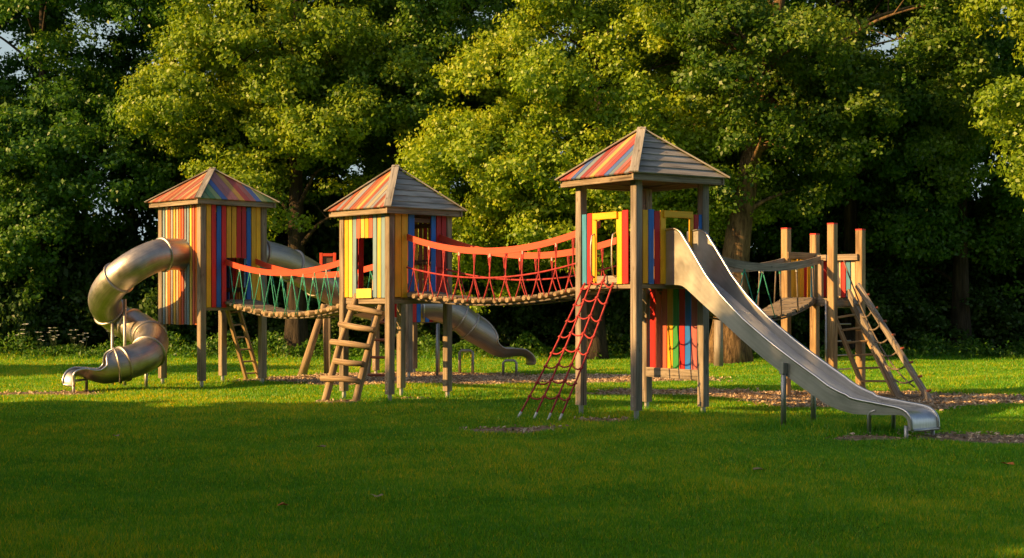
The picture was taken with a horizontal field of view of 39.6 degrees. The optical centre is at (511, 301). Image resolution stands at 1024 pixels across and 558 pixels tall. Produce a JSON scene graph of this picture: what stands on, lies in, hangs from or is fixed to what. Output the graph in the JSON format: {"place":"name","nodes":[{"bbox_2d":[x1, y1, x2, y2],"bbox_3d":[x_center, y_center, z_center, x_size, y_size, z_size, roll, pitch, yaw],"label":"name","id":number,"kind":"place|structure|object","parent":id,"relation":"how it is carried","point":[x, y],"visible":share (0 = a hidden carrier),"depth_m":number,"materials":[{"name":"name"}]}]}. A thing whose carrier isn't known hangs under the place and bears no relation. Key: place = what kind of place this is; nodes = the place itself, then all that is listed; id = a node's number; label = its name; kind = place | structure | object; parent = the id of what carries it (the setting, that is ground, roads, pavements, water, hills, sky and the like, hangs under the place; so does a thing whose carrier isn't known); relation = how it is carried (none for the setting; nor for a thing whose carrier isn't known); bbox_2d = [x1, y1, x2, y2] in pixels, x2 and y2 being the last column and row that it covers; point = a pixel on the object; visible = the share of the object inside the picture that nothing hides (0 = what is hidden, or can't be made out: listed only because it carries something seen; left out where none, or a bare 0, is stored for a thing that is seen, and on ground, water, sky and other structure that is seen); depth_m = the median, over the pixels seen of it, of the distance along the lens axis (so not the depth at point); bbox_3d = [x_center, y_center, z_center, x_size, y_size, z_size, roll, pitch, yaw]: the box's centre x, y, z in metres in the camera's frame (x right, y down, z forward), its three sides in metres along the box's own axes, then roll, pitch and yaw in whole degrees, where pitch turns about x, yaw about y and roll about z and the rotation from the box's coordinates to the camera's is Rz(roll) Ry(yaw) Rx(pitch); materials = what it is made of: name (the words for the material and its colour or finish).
{"place":"outdoors","nodes":[
{"label":"outdoors","id":0,"kind":"place"},
{"bbox_2d":[1,391,105,395],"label":"bare earth ground","id":1,"kind":"structure","parent":0,"point":[14,393],"depth_m":26.31,"materials":[{"name":"brown soil"}]},
{"bbox_2d":[72,378,87,392],"bbox_3d":[-8.089,1.622,26.625,0.060,0.356,0.435,0,0,22],"label":"support frame","id":2,"kind":"object","parent":1,"relation":"on","point":[86,384],"visible":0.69,"depth_m":26.65,"materials":[{"name":"metal"}]},
{"bbox_2d":[320,400,360,402],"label":"bare earth ground","id":3,"kind":"structure","parent":0,"point":[340,401],"depth_m":24.12,"materials":[{"name":"brown soil"}]},
{"bbox_2d":[265,374,693,384],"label":"bark mulch path","id":4,"kind":"structure","parent":0,"point":[473,380],"depth_m":30.21,"materials":[{"name":"brown wood"}]},
{"bbox_2d":[366,317,396,376],"bbox_3d":[-2.848,1.066,30.942,0.798,1.457,0.486,0,0,31],"label":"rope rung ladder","id":5,"kind":"object","parent":4,"relation":"on","point":[368,373],"visible":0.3,"depth_m":30.94,"materials":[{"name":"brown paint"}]},
{"bbox_2d":[372,275,438,376],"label":"platform","id":6,"kind":"structure","parent":4,"relation":"on","point":[413,318],"depth_m":31.88,"materials":[{"name":"brown wood"}]},
{"bbox_2d":[458,349,473,373],"bbox_3d":[-1.048,1.440,32.500,0.368,0.720,0.070,0,0,0],"label":"support frame","id":7,"kind":"object","parent":4,"relation":"on","point":[459,359],"visible":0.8,"depth_m":32.47,"materials":[{"name":"metal"}]},
{"bbox_2d":[416,302,535,374],"bbox_3d":[-0.870,0.780,32.664,2.720,2.039,0.978,0,0,-16],"label":"tube slide","id":8,"kind":"object","parent":4,"relation":"on","point":[469,324],"visible":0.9,"depth_m":32.34,"materials":[{"name":"metal"}]},
{"bbox_2d":[502,359,517,375],"bbox_3d":[-0.050,1.559,32.500,0.358,0.483,0.060,0,0,0],"label":"support frame","id":9,"kind":"object","parent":4,"relation":"on","point":[510,360],"visible":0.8,"depth_m":32.48,"materials":[{"name":"metal"}]},
{"bbox_2d":[0,0,1015,246],"label":"sky","id":10,"kind":"structure","parent":0,"point":[5,48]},
{"bbox_2d":[0,343,1023,557],"bbox_3d":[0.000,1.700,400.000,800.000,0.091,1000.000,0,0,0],"label":"ground","id":11,"kind":"structure","parent":0,"point":[563,503],"depth_m":13.89,"materials":[{"name":"plant"}]},
{"bbox_2d":[15,324,26,355],"bbox_3d":[-14.650,1.181,42.611,0.388,1.039,0.359,0,0,35],"label":"cow parsley","id":12,"kind":"object","parent":11,"relation":"on","point":[22,333],"visible":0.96,"depth_m":42.56,"materials":[{"name":"white plant"}]},
{"bbox_2d":[0,224,47,352],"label":"bush","id":13,"kind":"object","parent":11,"relation":"on","point":[18,306],"visible":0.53,"depth_m":43.84,"materials":[{"name":"green plant"}]},
{"bbox_2d":[1,166,53,303],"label":"bush","id":14,"kind":"object","parent":11,"relation":"on","point":[25,277],"depth_m":46.96,"materials":[{"name":"green plant"}]},
{"bbox_2d":[36,332,44,350],"bbox_3d":[-14.181,1.305,42.683,0.273,0.791,0.295,0,0,-27],"label":"cow parsley","id":15,"kind":"object","parent":11,"relation":"on","point":[40,341],"visible":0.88,"depth_m":42.72,"materials":[{"name":"white plant"}]},
{"bbox_2d":[0,251,88,350],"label":"bush","id":16,"kind":"object","parent":11,"relation":"on","point":[54,317],"visible":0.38,"depth_m":44.85,"materials":[{"name":"green plant"}]},
{"bbox_2d":[47,327,57,355],"bbox_3d":[-13.606,1.231,42.220,0.324,0.939,0.350,0,0,44],"label":"cow parsley","id":17,"kind":"object","parent":11,"relation":"on","point":[55,337],"visible":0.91,"depth_m":42.21,"materials":[{"name":"white plant"}]},
{"bbox_2d":[0,0,138,254],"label":"broadleaf tree","id":18,"kind":"object","parent":11,"relation":"on","point":[11,65],"visible":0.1,"depth_m":48.72,"materials":[{"name":"green plant"}]},
{"bbox_2d":[69,330,76,355],"bbox_3d":[-13.164,1.270,42.770,0.297,0.860,0.321,0,0,16],"label":"cow parsley","id":19,"kind":"object","parent":11,"relation":"on","point":[74,340],"visible":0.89,"depth_m":42.75,"materials":[{"name":"white plant"}]},
{"bbox_2d":[0,0,179,322],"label":"broadleaf tree","id":20,"kind":"object","parent":11,"relation":"on","point":[40,146],"visible":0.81,"depth_m":44.08,"materials":[{"name":"green plant"}]},
{"bbox_2d":[40,249,142,348],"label":"bush","id":21,"kind":"object","parent":11,"relation":"on","point":[89,323],"visible":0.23,"depth_m":45.87,"materials":[{"name":"green plant"}]},
{"bbox_2d":[35,174,167,347],"bbox_3d":[-12.663,-1.943,48.733,4.788,8.181,8.895,0,0,32],"label":"bush","id":22,"kind":"object","parent":11,"relation":"on","point":[119,243],"visible":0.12,"depth_m":47.60,"materials":[{"name":"green plant"}]},
{"bbox_2d":[25,182,181,348],"bbox_3d":[-15.013,-1.615,49.321,8.896,7.445,4.788,0,0,16],"label":"bush","id":23,"kind":"object","parent":11,"relation":"on","point":[61,253],"visible":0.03,"depth_m":48.37,"materials":[{"name":"green plant"}]},
{"bbox_2d":[62,236,192,386],"bbox_3d":[-7.396,0.231,27.896,2.318,3.139,3.039,0,0,0],"label":"tube slide","id":24,"kind":"object","parent":11,"relation":"on","point":[112,313],"visible":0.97,"depth_m":27.71,"materials":[{"name":"metal"}]},
{"bbox_2d":[55,249,217,348],"bbox_3d":[-11.926,0.094,46.115,5.384,3.606,3.420,0,0,-7],"label":"bush","id":25,"kind":"object","parent":11,"relation":"on","point":[77,296],"visible":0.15,"depth_m":45.28,"materials":[{"name":"green plant"}]},
{"bbox_2d":[19,0,311,280],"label":"broadleaf tree","id":26,"kind":"object","parent":11,"relation":"on","point":[114,11],"visible":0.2,"depth_m":45.29,"materials":[{"name":"green plant"}]},
{"bbox_2d":[119,221,216,351],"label":"bush","id":27,"kind":"object","parent":11,"relation":"on","point":[148,305],"visible":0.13,"depth_m":44.09,"materials":[{"name":"green plant"}]},
{"bbox_2d":[144,167,280,386],"bbox_3d":[-6.150,-0.467,29.195,2.056,4.574,2.056,0,0,45],"label":"play hut","id":28,"kind":"object","parent":11,"relation":"on","point":[209,200],"visible":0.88,"depth_m":28.71,"materials":[{"name":"multicoloured wood"}]},
{"bbox_2d":[225,310,259,379],"bbox_3d":[-5.778,0.913,30.477,0.298,1.746,2.233,0,0,4],"label":"step ladder","id":29,"kind":"object","parent":28,"relation":"attached to","point":[245,336],"visible":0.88,"depth_m":30.39,"materials":[{"name":"beige wood"}]},
{"bbox_2d":[235,240,384,320],"bbox_3d":[-4.293,-0.470,31.094,3.888,1.895,0.975,0,0,-44],"label":"connecting tube","id":30,"kind":"object","parent":28,"relation":"attached to","point":[281,255],"visible":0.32,"depth_m":30.55,"materials":[{"name":"metal"}]},
{"bbox_2d":[172,295,274,351],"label":"bush","id":31,"kind":"object","parent":11,"relation":"on","point":[215,323],"visible":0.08,"depth_m":45.77,"materials":[{"name":"green plant"}]},
{"bbox_2d":[173,275,315,349],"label":"bush","id":32,"kind":"object","parent":11,"relation":"on","point":[277,323],"visible":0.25,"depth_m":45.35,"materials":[{"name":"green plant"}]},
{"bbox_2d":[216,168,288,340],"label":"bush","id":33,"kind":"object","parent":11,"relation":"on","point":[280,235],"depth_m":48.48,"materials":[{"name":"green plant"}]},
{"bbox_2d":[155,0,379,349],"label":"broadleaf tree","id":34,"kind":"object","parent":11,"relation":"on","point":[319,165],"visible":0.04,"depth_m":47.19,"materials":[{"name":"green plant"}]},
{"bbox_2d":[113,0,469,356],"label":"broadleaf tree","id":35,"kind":"object","parent":11,"relation":"on","point":[289,88],"visible":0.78,"depth_m":41.30,"materials":[{"name":"green plant"}]},
{"bbox_2d":[298,304,328,375],"bbox_3d":[-4.546,0.908,32.480,0.705,1.724,0.355,0,0,0],"label":"log trestle","id":36,"kind":"object","parent":11,"relation":"on","point":[306,361],"visible":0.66,"depth_m":32.35,"materials":[{"name":"brown wood"}]},
{"bbox_2d":[267,283,368,351],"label":"bush","id":37,"kind":"object","parent":11,"relation":"on","point":[313,301],"visible":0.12,"depth_m":46.40,"materials":[{"name":"green plant"}]},
{"bbox_2d":[320,253,335,368],"bbox_3d":[-4.348,0.324,33.653,0.390,2.952,0.155,0,0,0],"label":"framed board","id":38,"kind":"object","parent":11,"relation":"on","point":[326,258],"visible":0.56,"depth_m":33.61,"materials":[{"name":"paint"}]},
{"bbox_2d":[274,140,385,348],"bbox_3d":[-6.811,-2.017,50.446,4.788,8.348,8.895,0,0,-45],"label":"bush","id":39,"kind":"object","parent":11,"relation":"on","point":[327,247],"visible":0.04,"depth_m":48.20,"materials":[{"name":"green plant"}]},
{"bbox_2d":[308,276,396,347],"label":"bush","id":40,"kind":"object","parent":11,"relation":"on","point":[358,336],"visible":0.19,"depth_m":45.06,"materials":[{"name":"green plant"}]},
{"bbox_2d":[331,259,418,349],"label":"bush","id":41,"kind":"object","parent":11,"relation":"on","point":[382,331],"depth_m":45.57,"materials":[{"name":"green plant"}]},
{"bbox_2d":[324,165,467,400],"bbox_3d":[-2.045,-0.292,24.992,1.879,4.224,1.879,0,0,-43],"label":"play hut","id":42,"kind":"object","parent":11,"relation":"on","point":[389,209],"visible":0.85,"depth_m":24.67,"materials":[{"name":"multicoloured wood"}]},
{"bbox_2d":[225,259,384,318],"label":"rope bridge","id":43,"kind":"structure","parent":42,"relation":"attached to","point":[257,307],"depth_m":27.19,"materials":[{"name":"orange fabric"}]},
{"bbox_2d":[320,293,384,400],"bbox_3d":[-2.675,0.808,24.463,1.144,1.980,0.616,0,0,24],"label":"log ladder","id":44,"kind":"object","parent":42,"relation":"attached to","point":[331,377],"visible":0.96,"depth_m":24.33,"materials":[{"name":"brown wood"}]},
{"bbox_2d":[406,221,629,305],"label":"rope bridge","id":45,"kind":"structure","parent":42,"relation":"attached to","point":[505,253],"depth_m":23.19,"materials":[{"name":"fabric"}]},
{"bbox_2d":[279,128,516,348],"bbox_3d":[-3.781,-1.962,49.014,8.896,8.224,4.788,0,0,14],"label":"bush","id":46,"kind":"object","parent":11,"relation":"on","point":[316,235],"visible":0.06,"depth_m":48.79,"materials":[{"name":"green plant"}]},
{"bbox_2d":[286,0,549,344],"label":"broadleaf tree","id":47,"kind":"object","parent":11,"relation":"on","point":[393,148],"visible":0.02,"depth_m":56.93,"materials":[{"name":"green plant"}]},
{"bbox_2d":[280,0,579,347],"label":"broadleaf tree","id":48,"kind":"object","parent":11,"relation":"on","point":[433,44],"visible":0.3,"depth_m":42.30,"materials":[{"name":"green plant"}]},
{"bbox_2d":[395,272,490,346],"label":"bush","id":49,"kind":"object","parent":11,"relation":"on","point":[425,329],"visible":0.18,"depth_m":44.34,"materials":[{"name":"green plant"}]},
{"bbox_2d":[78,202,841,341],"bbox_3d":[-0.004,-1.977,63.014,68.666,8.078,6.678,0,0,0],"label":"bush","id":50,"kind":"object","parent":11,"relation":"on","point":[288,202],"depth_m":61.01,"materials":[{"name":"green plant"}]},
{"bbox_2d":[0,371,1023,443],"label":"bark chips","id":51,"kind":"object","parent":11,"relation":"on","point":[423,377],"visible":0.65,"depth_m":26.12,"materials":[{"name":"brown wood"}]},
{"bbox_2d":[0,329,1023,360],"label":"undergrowth","id":52,"kind":"object","parent":11,"relation":"on","point":[90,351],"visible":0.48,"depth_m":42.65,"materials":[{"name":"green plant"}]},
{"bbox_2d":[466,259,575,351],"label":"bush","id":53,"kind":"object","parent":11,"relation":"on","point":[498,320],"visible":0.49,"depth_m":44.83,"materials":[{"name":"green plant"}]},
{"bbox_2d":[483,261,575,346],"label":"bush","id":54,"kind":"object","parent":11,"relation":"on","point":[552,289],"visible":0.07,"depth_m":45.88,"materials":[{"name":"green plant"}]},
{"bbox_2d":[457,0,653,344],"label":"broadleaf tree","id":55,"kind":"object","parent":11,"relation":"on","point":[573,54],"visible":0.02,"depth_m":50.60,"materials":[{"name":"green plant"}]},
{"bbox_2d":[520,179,608,346],"bbox_3d":[1.631,-1.505,49.465,4.788,7.198,8.896,0,0,20],"label":"bush","id":56,"kind":"object","parent":11,"relation":"on","point":[545,282],"visible":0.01,"depth_m":46.42,"materials":[{"name":"green plant"}]},
{"bbox_2d":[532,268,607,343],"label":"bush","id":57,"kind":"object","parent":11,"relation":"on","point":[570,304],"visible":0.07,"depth_m":45.96,"materials":[{"name":"green plant"}]},
{"bbox_2d":[382,0,797,359],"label":"broadleaf tree","id":58,"kind":"object","parent":11,"relation":"on","point":[520,199],"visible":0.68,"depth_m":39.29,"materials":[{"name":"green plant"}]},
{"bbox_2d":[557,236,629,340],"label":"bush","id":59,"kind":"object","parent":11,"relation":"on","point":[609,273],"depth_m":47.75,"materials":[{"name":"green plant"}]},
{"bbox_2d":[569,219,661,352],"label":"bush","id":60,"kind":"object","parent":11,"relation":"on","point":[617,314],"visible":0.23,"depth_m":43.22,"materials":[{"name":"green plant"}]},
{"bbox_2d":[554,126,729,419],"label":"play tower","id":61,"kind":"structure","parent":11,"relation":"on","point":[669,337],"depth_m":21.20,"materials":[{"name":"multicoloured wood"}]},
{"bbox_2d":[518,274,613,419],"bbox_3d":[0.779,0.661,20.788,1.268,2.134,0.740,0,0,-33],"label":"climbing net","id":62,"kind":"object","parent":61,"relation":"attached to","point":[577,349],"visible":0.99,"depth_m":20.81,"materials":[{"name":"red fabric"}]},
{"bbox_2d":[657,256,820,320],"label":"plank bridge","id":63,"kind":"structure","parent":61,"relation":"attached to","point":[786,307],"depth_m":24.27,"materials":[{"name":"wood"}]},
{"bbox_2d":[714,320,722,366],"bbox_3d":[5.375,1.154,37.000,0.258,1.363,0.258,0,0,0],"label":"timber post","id":64,"kind":"object","parent":11,"relation":"on","point":[718,342],"visible":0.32,"depth_m":36.90,"materials":[{"name":"brown wood"}]},
{"bbox_2d":[709,236,758,334],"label":"bush","id":65,"kind":"object","parent":11,"relation":"on","point":[753,284],"visible":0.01,"depth_m":44.86,"materials":[{"name":"green plant"}]},
{"bbox_2d":[598,0,894,296],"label":"broadleaf tree","id":66,"kind":"object","parent":11,"relation":"on","point":[766,235],"depth_m":45.16,"materials":[{"name":"green plant"}]},
{"bbox_2d":[710,252,808,332],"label":"bush","id":67,"kind":"object","parent":11,"relation":"on","point":[762,299],"visible":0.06,"depth_m":47.07,"materials":[{"name":"green plant"}]},
{"bbox_2d":[749,220,780,324],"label":"bush","id":68,"kind":"object","parent":11,"relation":"on","point":[777,296],"depth_m":48.27,"materials":[{"name":"green plant"}]},
{"bbox_2d":[564,0,1022,363],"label":"oak tree","id":69,"kind":"object","parent":11,"relation":"on","point":[814,83],"visible":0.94,"depth_m":38.33,"materials":[{"name":"green plant"}]},
{"bbox_2d":[664,227,939,438],"bbox_3d":[3.749,0.361,19.245,0.684,2.878,4.457,0,0,-37],"label":"metal slide","id":70,"kind":"object","parent":11,"relation":"on","point":[701,272],"visible":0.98,"depth_m":19.48,"materials":[{"name":"metal"}]},
{"bbox_2d":[749,174,888,285],"bbox_3d":[11.178,-1.559,50.065,4.788,7.319,8.896,0,0,42],"label":"bush","id":71,"kind":"object","parent":11,"relation":"on","point":[774,254],"visible":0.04,"depth_m":48.47,"materials":[{"name":"green plant"}]},
{"bbox_2d":[773,219,878,348],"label":"bush","id":72,"kind":"object","parent":11,"relation":"on","point":[800,323],"visible":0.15,"depth_m":44.46,"materials":[{"name":"green plant"}]},
{"bbox_2d":[724,0,1023,349],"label":"broadleaf tree","id":73,"kind":"object","parent":11,"relation":"on","point":[903,237],"visible":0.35,"depth_m":43.45,"materials":[{"name":"green plant"}]},
{"bbox_2d":[839,271,975,351],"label":"bush","id":74,"kind":"object","parent":11,"relation":"on","point":[920,324],"visible":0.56,"depth_m":44.20,"materials":[{"name":"green plant"}]},
{"bbox_2d":[799,0,1023,352],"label":"broadleaf tree","id":75,"kind":"object","parent":11,"relation":"on","point":[1006,65],"visible":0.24,"depth_m":43.27,"materials":[{"name":"green plant"}]},
{"bbox_2d":[920,154,1023,348],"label":"bush","id":76,"kind":"object","parent":11,"relation":"on","point":[998,276],"visible":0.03,"depth_m":48.66,"materials":[{"name":"green plant"}]},
{"bbox_2d":[944,3,1023,300],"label":"broadleaf tree","id":77,"kind":"object","parent":11,"relation":"on","point":[1004,229],"visible":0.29,"depth_m":44.72,"materials":[{"name":"green plant"}]},
{"bbox_2d":[950,0,1023,211],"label":"broadleaf tree","id":78,"kind":"object","parent":11,"relation":"on","point":[1009,92],"visible":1,"depth_m":34.24,"materials":[{"name":"green plant"}]},
{"bbox_2d":[465,427,562,432],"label":"bare earth ground","id":79,"kind":"structure","parent":0,"point":[503,429],"depth_m":18.93,"materials":[{"name":"brown soil"}]},
{"bbox_2d":[578,418,631,421],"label":"bare earth ground","id":80,"kind":"structure","parent":0,"point":[607,419],"depth_m":20.62,"materials":[{"name":"brown soil"}]},
{"bbox_2d":[600,390,747,397],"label":"bark mulch path","id":81,"kind":"structure","parent":0,"point":[686,392],"depth_m":26.76,"materials":[{"name":"brown wood"}]},
{"bbox_2d":[834,435,899,440],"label":"bare earth ground","id":82,"kind":"structure","parent":0,"point":[863,436],"depth_m":17.42,"materials":[{"name":"brown soil"}]},
{"bbox_2d":[736,392,1022,408],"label":"bark mulch ground","id":83,"kind":"structure","parent":0,"point":[895,398],"depth_m":23.90,"materials":[{"name":"brown wood"}]},
{"bbox_2d":[781,223,865,395],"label":"play platform","id":84,"kind":"structure","parent":83,"relation":"on","point":[832,283],"depth_m":25.53,"materials":[{"name":"beige wood"}]},
{"bbox_2d":[838,304,894,395],"bbox_3d":[6.199,0.907,24.718,0.645,1.725,1.224,0,0,-39],"label":"rung ladder","id":85,"kind":"object","parent":84,"relation":"attached to","point":[856,368],"visible":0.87,"depth_m":24.84,"materials":[{"name":"beige wood"}]},
{"bbox_2d":[843,260,933,401],"bbox_3d":[6.484,0.523,24.407,0.166,2.531,2.154,0,0,-31],"label":"ladder","id":86,"kind":"object","parent":84,"relation":"attached to","point":[897,348],"visible":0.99,"depth_m":24.50,"materials":[{"name":"brown wood"}]},
{"bbox_2d":[915,433,1023,443],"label":"bare earth ground","id":87,"kind":"structure","parent":0,"point":[960,436],"depth_m":17.60,"materials":[{"name":"brown soil"}]}
]}

